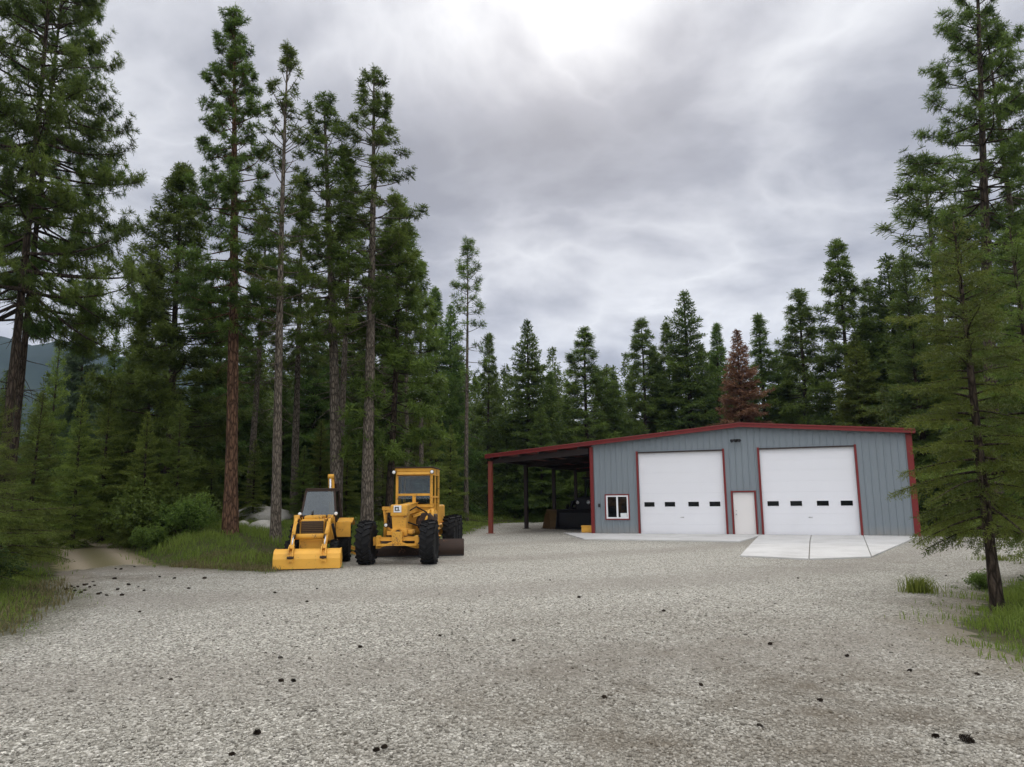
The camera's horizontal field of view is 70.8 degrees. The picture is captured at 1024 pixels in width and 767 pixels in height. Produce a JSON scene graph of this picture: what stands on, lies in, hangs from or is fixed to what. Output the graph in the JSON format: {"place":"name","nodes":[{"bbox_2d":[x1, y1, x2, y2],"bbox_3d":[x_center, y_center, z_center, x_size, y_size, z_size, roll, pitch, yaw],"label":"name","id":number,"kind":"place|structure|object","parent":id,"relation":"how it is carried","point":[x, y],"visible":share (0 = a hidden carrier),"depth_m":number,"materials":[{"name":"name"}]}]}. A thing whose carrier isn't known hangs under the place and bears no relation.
{"place":"outdoors","nodes":[
{"label":"outdoors","id":0,"kind":"place"},
{"bbox_2d":[47,536,159,570],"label":"dirt road","id":1,"kind":"structure","parent":0,"point":[98,556],"depth_m":24.87,"materials":[{"name":"brown soil"}]},
{"bbox_2d":[0,336,832,458],"bbox_3d":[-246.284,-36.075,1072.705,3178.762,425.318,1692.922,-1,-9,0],"label":"hills","id":2,"kind":"structure","parent":0,"point":[40,355],"depth_m":1082.11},
{"bbox_2d":[0,522,1023,766],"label":"gravel lot","id":3,"kind":"structure","parent":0,"point":[506,560],"depth_m":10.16,"materials":[{"name":"grey gravel"}]},
{"bbox_2d":[272,474,355,568],"bbox_3d":[-6.216,4.320,23.190,2.880,2.881,4.862,1,-9,-7],"label":"backhoe loader","id":4,"kind":"object","parent":3,"relation":"on","point":[320,524],"visible":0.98,"depth_m":21.76,"materials":[{"name":"yellow paint"}]},
{"bbox_2d":[354,467,463,564],"bbox_3d":[-3.349,4.531,25.438,3.470,3.098,7.843,-1,-9,2],"label":"motor grader","id":5,"kind":"object","parent":3,"relation":"on","point":[424,522],"visible":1,"depth_m":23.87,"materials":[{"name":"yellow paint"}]},
{"bbox_2d":[555,477,590,528],"bbox_3d":[5.073,7.663,46.469,2.915,3.321,5.836,-5,-10,26],"label":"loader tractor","id":6,"kind":"object","parent":3,"relation":"on","point":[572,517],"visible":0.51,"depth_m":44.49,"materials":[{"name":"metal"}]},
{"bbox_2d":[542,509,556,528],"bbox_3d":[2.541,8.591,45.629,0.896,1.188,1.216,6,-11,-37],"label":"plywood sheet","id":7,"kind":"object","parent":6,"relation":"attached to","point":[549,522],"visible":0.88,"depth_m":46.01,"materials":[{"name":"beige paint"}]},
{"bbox_2d":[563,533,760,541],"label":"concrete walk","id":8,"kind":"structure","parent":3,"relation":"on","point":[674,537],"depth_m":33.86,"materials":[{"name":"grey concrete"}]},
{"bbox_2d":[485,422,920,535],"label":"metal shop building","id":9,"kind":"structure","parent":3,"relation":"on","point":[781,479],"depth_m":36.02,"materials":[{"name":"grey metal"}]},
{"bbox_2d":[606,495,628,518],"bbox_3d":[5.569,6.524,38.048,1.190,1.220,0.095,-4,-10,20],"label":"window","id":10,"kind":"structure","parent":9,"relation":"in","point":[616,505],"depth_m":38.04,"materials":[{"name":"white plastic"}]},
{"bbox_2d":[638,451,726,533],"bbox_3d":[8.726,5.646,37.095,4.298,4.208,0.080,-4,-10,20],"label":"overhead door","id":11,"kind":"structure","parent":9,"relation":"in","point":[674,503],"depth_m":37.07,"materials":[{"name":"white paint"}]},
{"bbox_2d":[733,492,756,533],"bbox_3d":[11.566,6.478,35.798,1.010,2.100,0.140,-4,-10,20],"label":"door","id":12,"kind":"structure","parent":9,"relation":"in","point":[743,502],"depth_m":35.82,"materials":[{"name":"white paint"}]},
{"bbox_2d":[759,447,860,535],"bbox_3d":[14.406,5.251,34.990,4.298,4.208,0.080,-4,-10,20],"label":"overhead door","id":13,"kind":"structure","parent":9,"relation":"in","point":[788,496],"depth_m":34.96,"materials":[{"name":"white paint"}]},
{"bbox_2d":[740,535,810,559],"bbox_3d":[10.630,6.498,28.653,2.295,0.250,13.814,-4,-10,22],"label":"concrete apron","id":14,"kind":"object","parent":3,"relation":"on","point":[796,547],"visible":0.67,"depth_m":26.51,"materials":[{"name":"grey concrete"}]},
{"bbox_2d":[810,535,870,559],"bbox_3d":[12.716,6.348,27.841,2.218,0.250,13.904,-4,-10,23],"label":"concrete apron","id":15,"kind":"object","parent":3,"relation":"on","point":[822,547],"visible":0.81,"depth_m":26.24,"materials":[{"name":"grey concrete"}]},
{"bbox_2d":[864,535,916,556],"bbox_3d":[14.924,6.307,27.733,2.249,0.250,12.643,-5,-10,24],"label":"concrete apron","id":16,"kind":"object","parent":3,"relation":"on","point":[878,544],"visible":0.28,"depth_m":28.74,"materials":[{"name":"grey concrete"}]},
{"bbox_2d":[894,572,949,594],"bbox_3d":[8.235,4.030,14.601,1.134,0.431,0.883,1,-9,-12],"label":"grass tuft","id":17,"kind":"object","parent":3,"relation":"on","point":[916,585],"visible":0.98,"depth_m":14.52,"materials":[{"name":"green plant"}]},
{"bbox_2d":[0,499,1023,671],"bbox_3d":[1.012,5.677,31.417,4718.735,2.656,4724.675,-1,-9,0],"label":"forest floor","id":18,"kind":"structure","parent":0,"point":[992,636],"depth_m":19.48,"materials":[{"name":"green plant"}]},
{"bbox_2d":[0,544,36,579],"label":"shrub","id":19,"kind":"object","parent":18,"relation":"on","point":[8,572],"visible":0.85,"depth_m":17.07,"materials":[{"name":"green plant"}]},
{"bbox_2d":[0,370,41,548],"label":"fir tree","id":20,"kind":"object","parent":18,"relation":"on","point":[20,443],"visible":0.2,"depth_m":24.23,"materials":[{"name":"green plant"}]},
{"bbox_2d":[0,442,60,590],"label":"fir tree","id":21,"kind":"object","parent":18,"relation":"on","point":[8,536],"visible":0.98,"depth_m":15.46,"materials":[{"name":"green plant"}]},
{"bbox_2d":[0,391,85,579],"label":"fir tree","id":22,"kind":"object","parent":18,"relation":"on","point":[30,551],"visible":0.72,"depth_m":19.25,"materials":[{"name":"green plant"}]},
{"bbox_2d":[13,390,72,549],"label":"fir tree","id":23,"kind":"object","parent":18,"relation":"on","point":[37,477],"visible":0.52,"depth_m":26.92,"materials":[{"name":"green plant"}]},
{"bbox_2d":[22,333,72,538],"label":"fir tree","id":24,"kind":"object","parent":18,"relation":"on","point":[55,401],"visible":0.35,"depth_m":34.20,"materials":[{"name":"green plant"}]},
{"bbox_2d":[48,419,83,534],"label":"fir tree","id":25,"kind":"object","parent":18,"relation":"on","point":[72,436],"visible":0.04,"depth_m":37.79,"materials":[{"name":"green plant"}]},
{"bbox_2d":[31,281,110,510],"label":"spruce tree","id":26,"kind":"object","parent":18,"relation":"on","point":[72,368],"visible":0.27,"depth_m":44.98,"materials":[{"name":"green plant"}]},
{"bbox_2d":[0,0,145,549],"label":"pine tree","id":27,"kind":"object","parent":18,"relation":"on","point":[41,331],"visible":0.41,"depth_m":24.40,"materials":[{"name":"green plant"}]},
{"bbox_2d":[35,394,116,549],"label":"fir tree","id":28,"kind":"object","parent":18,"relation":"on","point":[71,541],"visible":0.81,"depth_m":29.58,"materials":[{"name":"green plant"}]},
{"bbox_2d":[0,0,173,506],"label":"pine tree","id":29,"kind":"object","parent":18,"relation":"on","point":[32,162],"visible":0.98,"depth_m":21.50,"materials":[{"name":"green plant"}]},
{"bbox_2d":[61,384,136,544],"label":"fir tree","id":30,"kind":"object","parent":18,"relation":"on","point":[108,476],"visible":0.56,"depth_m":32.75,"materials":[{"name":"green plant"}]},
{"bbox_2d":[89,328,125,437],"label":"fir tree","id":31,"kind":"object","parent":18,"relation":"on","point":[114,361],"visible":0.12,"depth_m":52.80,"materials":[{"name":"green plant"}]},
{"bbox_2d":[97,412,176,548],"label":"fir tree","id":32,"kind":"object","parent":18,"relation":"on","point":[144,469],"visible":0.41,"depth_m":30.06,"materials":[{"name":"green plant"}]},
{"bbox_2d":[0,550,285,635],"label":"dry grass","id":33,"kind":"structure","parent":18,"relation":"on","point":[236,567],"depth_m":16.97,"materials":[{"name":"plant"}]},
{"bbox_2d":[96,267,194,496],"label":"pine tree","id":34,"kind":"object","parent":18,"relation":"on","point":[130,358],"visible":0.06,"depth_m":38.00,"materials":[{"name":"green plant"}]},
{"bbox_2d":[128,519,174,550],"bbox_3d":[-13.750,5.788,27.456,1.654,1.262,1.723,3,-10,-24],"label":"shrub","id":35,"kind":"object","parent":18,"relation":"on","point":[144,537],"visible":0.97,"depth_m":27.27,"materials":[{"name":"green plant"}]},
{"bbox_2d":[96,473,222,541],"bbox_3d":[-14.575,5.162,29.734,4.190,2.938,5.042,-8,-11,38],"label":"shrub","id":36,"kind":"object","parent":18,"relation":"on","point":[144,506],"visible":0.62,"depth_m":29.01,"materials":[{"name":"green plant"}]},
{"bbox_2d":[60,160,259,518],"bbox_3d":[-16.786,-2.261,35.883,8.223,18.534,8.392,0,-9,-3],"label":"pine tree","id":37,"kind":"object","parent":18,"relation":"on","point":[170,396],"visible":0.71,"depth_m":34.85,"materials":[{"name":"green plant"}]},
{"bbox_2d":[151,400,209,536],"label":"fir tree","id":38,"kind":"object","parent":18,"relation":"on","point":[184,464],"visible":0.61,"depth_m":30.29,"materials":[{"name":"green plant"}]},
{"bbox_2d":[144,492,221,534],"bbox_3d":[-12.842,5.205,28.672,2.933,1.880,2.438,7,-12,-41],"label":"shrub","id":39,"kind":"object","parent":18,"relation":"on","point":[193,517],"visible":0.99,"depth_m":28.46,"materials":[{"name":"green plant"}]},
{"bbox_2d":[199,456,223,520],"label":"fir tree","id":40,"kind":"object","parent":18,"relation":"on","point":[211,482],"visible":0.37,"depth_m":37.55,"materials":[{"name":"green plant"}]},
{"bbox_2d":[176,301,270,508],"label":"fir tree","id":41,"kind":"object","parent":18,"relation":"on","point":[220,390],"visible":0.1,"depth_m":45.87,"materials":[{"name":"green plant"}]},
{"bbox_2d":[164,2,303,534],"bbox_3d":[-11.721,-5.478,30.267,5.296,23.273,5.643,-4,-10,21],"label":"pine tree","id":42,"kind":"object","parent":18,"relation":"on","point":[225,193],"visible":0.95,"depth_m":30.17,"materials":[{"name":"green plant"}]},
{"bbox_2d":[216,423,267,510],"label":"fir tree","id":43,"kind":"object","parent":18,"relation":"on","point":[240,431],"visible":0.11,"depth_m":45.51,"materials":[{"name":"green plant"}]},
{"bbox_2d":[221,328,272,503],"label":"fir tree","id":44,"kind":"object","parent":18,"relation":"on","point":[250,378],"visible":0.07,"depth_m":49.98,"materials":[{"name":"green plant"}]},
{"bbox_2d":[238,440,269,519],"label":"fir tree","id":45,"kind":"object","parent":18,"relation":"on","point":[253,477],"visible":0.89,"depth_m":40.48,"materials":[{"name":"green plant"}]},
{"bbox_2d":[222,223,296,502],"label":"pine tree","id":46,"kind":"object","parent":18,"relation":"on","point":[256,364],"visible":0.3,"depth_m":42.53,"materials":[{"name":"green plant"}]},
{"bbox_2d":[239,504,293,520],"bbox_3d":[-14.091,7.472,41.235,3.033,1.136,3.289,6,-11,-37],"label":"rock mound","id":47,"kind":"object","parent":18,"relation":"on","point":[265,514],"visible":0.26,"depth_m":40.40,"materials":[{"name":"grey stone"}]},
{"bbox_2d":[227,40,326,542],"bbox_3d":[-9.282,-4.228,28.852,3.979,20.808,3.684,6,-12,-40],"label":"pine tree","id":48,"kind":"object","parent":18,"relation":"on","point":[289,55],"visible":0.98,"depth_m":28.92,"materials":[{"name":"green plant"}]},
{"bbox_2d":[244,382,312,502],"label":"fir tree","id":49,"kind":"object","parent":18,"relation":"on","point":[286,465],"visible":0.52,"depth_m":46.57,"materials":[{"name":"green plant"}]},
{"bbox_2d":[256,191,341,514],"bbox_3d":[-13.227,-2.297,44.607,5.185,20.854,5.586,-6,-11,31],"label":"pine tree","id":50,"kind":"object","parent":18,"relation":"on","point":[298,370],"visible":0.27,"depth_m":44.35,"materials":[{"name":"green plant"}]},
{"bbox_2d":[282,445,315,518],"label":"fir tree","id":51,"kind":"object","parent":18,"relation":"on","point":[298,497],"visible":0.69,"depth_m":41.44,"materials":[{"name":"green plant"}]},
{"bbox_2d":[267,313,355,485],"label":"fir tree","id":52,"kind":"object","parent":18,"relation":"on","point":[322,405],"visible":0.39,"depth_m":51.58,"materials":[{"name":"green plant"}]},
{"bbox_2d":[298,420,329,510],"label":"fir tree","id":53,"kind":"object","parent":18,"relation":"on","point":[321,471],"visible":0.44,"depth_m":45.67,"materials":[{"name":"green plant"}]},
{"bbox_2d":[253,90,393,516],"bbox_3d":[-8.515,-3.643,32.845,6.386,21.088,5.927,-6,-9,17],"label":"pine tree","id":54,"kind":"object","parent":18,"relation":"on","point":[327,174],"visible":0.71,"depth_m":32.63,"materials":[{"name":"green plant"}]},
{"bbox_2d":[299,288,365,501],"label":"fir tree","id":55,"kind":"object","parent":18,"relation":"on","point":[354,368],"visible":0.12,"depth_m":54.72,"materials":[{"name":"green plant"}]},
{"bbox_2d":[307,174,367,494],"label":"pine tree","id":56,"kind":"object","parent":18,"relation":"on","point":[343,372],"visible":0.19,"depth_m":41.59,"materials":[{"name":"green plant"}]},
{"bbox_2d":[314,398,361,510],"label":"fir tree","id":57,"kind":"object","parent":18,"relation":"on","point":[328,443],"visible":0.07,"depth_m":48.51,"materials":[{"name":"green plant"}]},
{"bbox_2d":[343,437,361,517],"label":"fir tree","id":58,"kind":"object","parent":18,"relation":"on","point":[346,503],"visible":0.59,"depth_m":42.48,"materials":[{"name":"green plant"}]},
{"bbox_2d":[313,62,429,520],"bbox_3d":[-6.251,-4.138,32.183,5.415,22.361,5.722,2,-10,-21],"label":"pine tree","id":59,"kind":"object","parent":18,"relation":"on","point":[378,163],"visible":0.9,"depth_m":32.03,"materials":[{"name":"green plant"}]},
{"bbox_2d":[347,392,402,513],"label":"fir tree","id":60,"kind":"object","parent":18,"relation":"on","point":[360,476],"visible":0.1,"depth_m":47.26,"materials":[{"name":"green plant"}]},
{"bbox_2d":[359,457,395,525],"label":"fir tree","id":61,"kind":"object","parent":18,"relation":"on","point":[382,491],"visible":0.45,"depth_m":40.37,"materials":[{"name":"green plant"}]},
{"bbox_2d":[347,214,418,517],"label":"pine tree","id":62,"kind":"object","parent":18,"relation":"on","point":[358,338],"visible":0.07,"depth_m":44.38,"materials":[{"name":"green plant"}]},
{"bbox_2d":[329,200,452,536],"bbox_3d":[-5.686,-0.927,33.371,6.075,16.350,5.780,-4,-10,27],"label":"pine tree","id":63,"kind":"object","parent":18,"relation":"on","point":[397,356],"visible":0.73,"depth_m":32.89,"materials":[{"name":"green plant"}]},
{"bbox_2d":[382,235,434,502],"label":"pine tree","id":64,"kind":"object","parent":18,"relation":"on","point":[407,419],"visible":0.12,"depth_m":40.34,"materials":[{"name":"green plant"}]},
{"bbox_2d":[376,345,453,504],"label":"fir tree","id":65,"kind":"object","parent":18,"relation":"on","point":[413,485],"visible":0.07,"depth_m":47.15,"materials":[{"name":"green plant"}]},
{"bbox_2d":[397,260,450,491],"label":"pine tree","id":66,"kind":"object","parent":18,"relation":"on","point":[421,454],"visible":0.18,"depth_m":46.55,"materials":[{"name":"green plant"}]},
{"bbox_2d":[410,404,457,515],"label":"fir tree","id":67,"kind":"object","parent":18,"relation":"on","point":[429,453],"visible":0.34,"depth_m":46.53,"materials":[{"name":"green plant"}]},
{"bbox_2d":[417,285,469,484],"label":"pine tree","id":68,"kind":"object","parent":18,"relation":"on","point":[435,292],"visible":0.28,"depth_m":58.44,"materials":[{"name":"green plant"}]},
{"bbox_2d":[439,425,474,520],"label":"fir tree","id":69,"kind":"object","parent":18,"relation":"on","point":[454,505],"visible":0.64,"depth_m":54.38,"materials":[{"name":"green plant"}]},
{"bbox_2d":[424,303,491,514],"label":"fir tree","id":70,"kind":"object","parent":18,"relation":"on","point":[472,453],"visible":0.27,"depth_m":62.07,"materials":[{"name":"green plant"}]},
{"bbox_2d":[445,235,492,521],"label":"pine tree","id":71,"kind":"object","parent":18,"relation":"on","point":[467,247],"visible":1,"depth_m":57.34,"materials":[{"name":"green plant"}]},
{"bbox_2d":[468,332,510,505],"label":"pine tree","id":72,"kind":"object","parent":18,"relation":"on","point":[479,407],"visible":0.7,"depth_m":66.24,"materials":[{"name":"green plant"}]},
{"bbox_2d":[479,402,523,512],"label":"fir tree","id":73,"kind":"object","parent":18,"relation":"on","point":[501,441],"visible":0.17,"depth_m":65.23,"materials":[{"name":"green plant"}]},
{"bbox_2d":[0,306,1023,525],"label":"background wood","id":74,"kind":"object","parent":18,"relation":"on","point":[476,500],"visible":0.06,"depth_m":67.66,"materials":[{"name":"green plant"}]},
{"bbox_2d":[469,318,568,517],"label":"fir tree","id":75,"kind":"object","parent":18,"relation":"on","point":[520,422],"visible":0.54,"depth_m":63.74,"materials":[{"name":"green plant"}]},
{"bbox_2d":[493,489,544,518],"bbox_3d":[1.080,10.130,61.202,5.720,2.821,4.754,-8,-11,38],"label":"shrub","id":76,"kind":"object","parent":18,"relation":"on","point":[520,501],"visible":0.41,"depth_m":60.98,"materials":[{"name":"green plant"}]},
{"bbox_2d":[512,400,569,522],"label":"fir tree","id":77,"kind":"object","parent":18,"relation":"on","point":[537,483],"visible":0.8,"depth_m":59.08,"materials":[{"name":"green plant"}]},
{"bbox_2d":[543,370,573,493],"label":"pine tree","id":78,"kind":"object","parent":18,"relation":"on","point":[551,381],"visible":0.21,"depth_m":68.27,"materials":[{"name":"green plant"}]},
{"bbox_2d":[556,394,586,508],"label":"fir tree","id":79,"kind":"object","parent":18,"relation":"on","point":[567,437],"visible":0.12,"depth_m":71.75,"materials":[{"name":"green plant"}]},
{"bbox_2d":[550,326,623,504],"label":"pine tree","id":80,"kind":"object","parent":18,"relation":"on","point":[582,431],"visible":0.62,"depth_m":63.77,"materials":[{"name":"green plant"}]},
{"bbox_2d":[596,371,631,437],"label":"fir tree","id":81,"kind":"object","parent":18,"relation":"on","point":[613,425],"visible":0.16,"depth_m":66.09,"materials":[{"name":"green plant"}]},
{"bbox_2d":[616,316,676,436],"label":"pine tree","id":82,"kind":"object","parent":18,"relation":"on","point":[638,398],"visible":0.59,"depth_m":68.29,"materials":[{"name":"green plant"}]},
{"bbox_2d":[634,348,679,433],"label":"fir tree","id":83,"kind":"object","parent":18,"relation":"on","point":[650,420],"visible":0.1,"depth_m":69.80,"materials":[{"name":"green plant"}]},
{"bbox_2d":[652,322,693,429],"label":"pine tree","id":84,"kind":"object","parent":18,"relation":"on","point":[664,326],"visible":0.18,"depth_m":71.08,"materials":[{"name":"green plant"}]},
{"bbox_2d":[646,289,724,431],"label":"fir tree","id":85,"kind":"object","parent":18,"relation":"on","point":[693,387],"visible":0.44,"depth_m":66.43,"materials":[{"name":"green plant"}]},
{"bbox_2d":[695,322,737,427],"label":"pine tree","id":86,"kind":"object","parent":18,"relation":"on","point":[717,345],"visible":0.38,"depth_m":71.11,"materials":[{"name":"green plant"}]},
{"bbox_2d":[705,329,774,426],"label":"fir tree","id":87,"kind":"object","parent":18,"relation":"on","point":[740,394],"visible":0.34,"depth_m":60.12,"materials":[{"name":"brown plant"}]},
{"bbox_2d":[738,312,792,423],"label":"pine tree","id":88,"kind":"object","parent":18,"relation":"on","point":[764,374],"visible":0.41,"depth_m":66.36,"materials":[{"name":"green plant"}]},
{"bbox_2d":[762,288,844,425],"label":"pine tree","id":89,"kind":"object","parent":18,"relation":"on","point":[802,316],"visible":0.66,"depth_m":62.95,"materials":[{"name":"green plant"}]},
{"bbox_2d":[792,238,899,425],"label":"pine tree","id":90,"kind":"object","parent":18,"relation":"on","point":[842,313],"visible":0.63,"depth_m":59.17,"materials":[{"name":"green plant"}]},
{"bbox_2d":[846,277,893,422],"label":"pine tree","id":91,"kind":"object","parent":18,"relation":"on","point":[862,312],"visible":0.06,"depth_m":63.48,"materials":[{"name":"green plant"}]},
{"bbox_2d":[828,334,921,479],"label":"fir tree","id":92,"kind":"object","parent":18,"relation":"on","point":[863,397],"visible":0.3,"depth_m":54.05,"materials":[{"name":"green plant"}]},
{"bbox_2d":[850,253,936,512],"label":"fir tree","id":93,"kind":"object","parent":18,"relation":"on","point":[882,310],"visible":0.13,"depth_m":57.29,"materials":[{"name":"green plant"}]},
{"bbox_2d":[857,249,983,522],"bbox_3d":[24.991,-0.096,44.638,7.628,17.331,7.669,-1,-9,0],"label":"fir tree","id":94,"kind":"object","parent":18,"relation":"on","point":[905,340],"visible":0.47,"depth_m":44.48,"materials":[{"name":"green plant"}]},
{"bbox_2d":[870,150,1001,357],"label":"pine tree","id":95,"kind":"object","parent":18,"relation":"on","point":[911,172],"visible":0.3,"depth_m":56.00,"materials":[{"name":"green plant"}]},
{"bbox_2d":[881,217,1023,610],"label":"fir tree","id":96,"kind":"object","parent":18,"relation":"on","point":[1009,464],"visible":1,"depth_m":12.75,"materials":[{"name":"green plant"}]},
{"bbox_2d":[889,0,1023,536],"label":"pine tree","id":97,"kind":"object","parent":18,"relation":"on","point":[1000,39],"visible":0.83,"depth_m":34.71,"materials":[{"name":"green plant"}]},
{"bbox_2d":[895,203,1022,490],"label":"fir tree","id":98,"kind":"object","parent":18,"relation":"on","point":[955,343],"visible":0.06,"depth_m":50.39,"materials":[{"name":"green plant"}]},
{"bbox_2d":[915,222,1023,554],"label":"fir tree","id":99,"kind":"object","parent":18,"relation":"on","point":[1019,290],"visible":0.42,"depth_m":14.93,"materials":[{"name":"green plant"}]},
{"bbox_2d":[963,568,1002,589],"bbox_3d":[9.772,4.047,14.910,0.694,0.530,0.724,-4,-9,18],"label":"shrub","id":100,"kind":"object","parent":18,"relation":"on","point":[979,579],"visible":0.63,"depth_m":14.87,"materials":[{"name":"green plant"}]},
{"bbox_2d":[953,239,1023,532],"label":"fir tree","id":101,"kind":"object","parent":18,"relation":"on","point":[966,392],"visible":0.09,"depth_m":17.38,"materials":[{"name":"green plant"}]},
{"bbox_2d":[954,8,1023,378],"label":"pine tree","id":102,"kind":"object","parent":18,"relation":"on","point":[1017,199],"visible":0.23,"depth_m":37.34,"materials":[{"name":"green plant"}]},
{"bbox_2d":[974,190,1023,449],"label":"fir tree","id":103,"kind":"object","parent":18,"relation":"on","point":[1006,274],"visible":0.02,"depth_m":53.01,"materials":[{"name":"green plant"}]},
{"bbox_2d":[0,0,1023,420],"label":"sky","id":104,"kind":"structure","parent":0,"point":[604,161],"materials":[{"name":"grey"}]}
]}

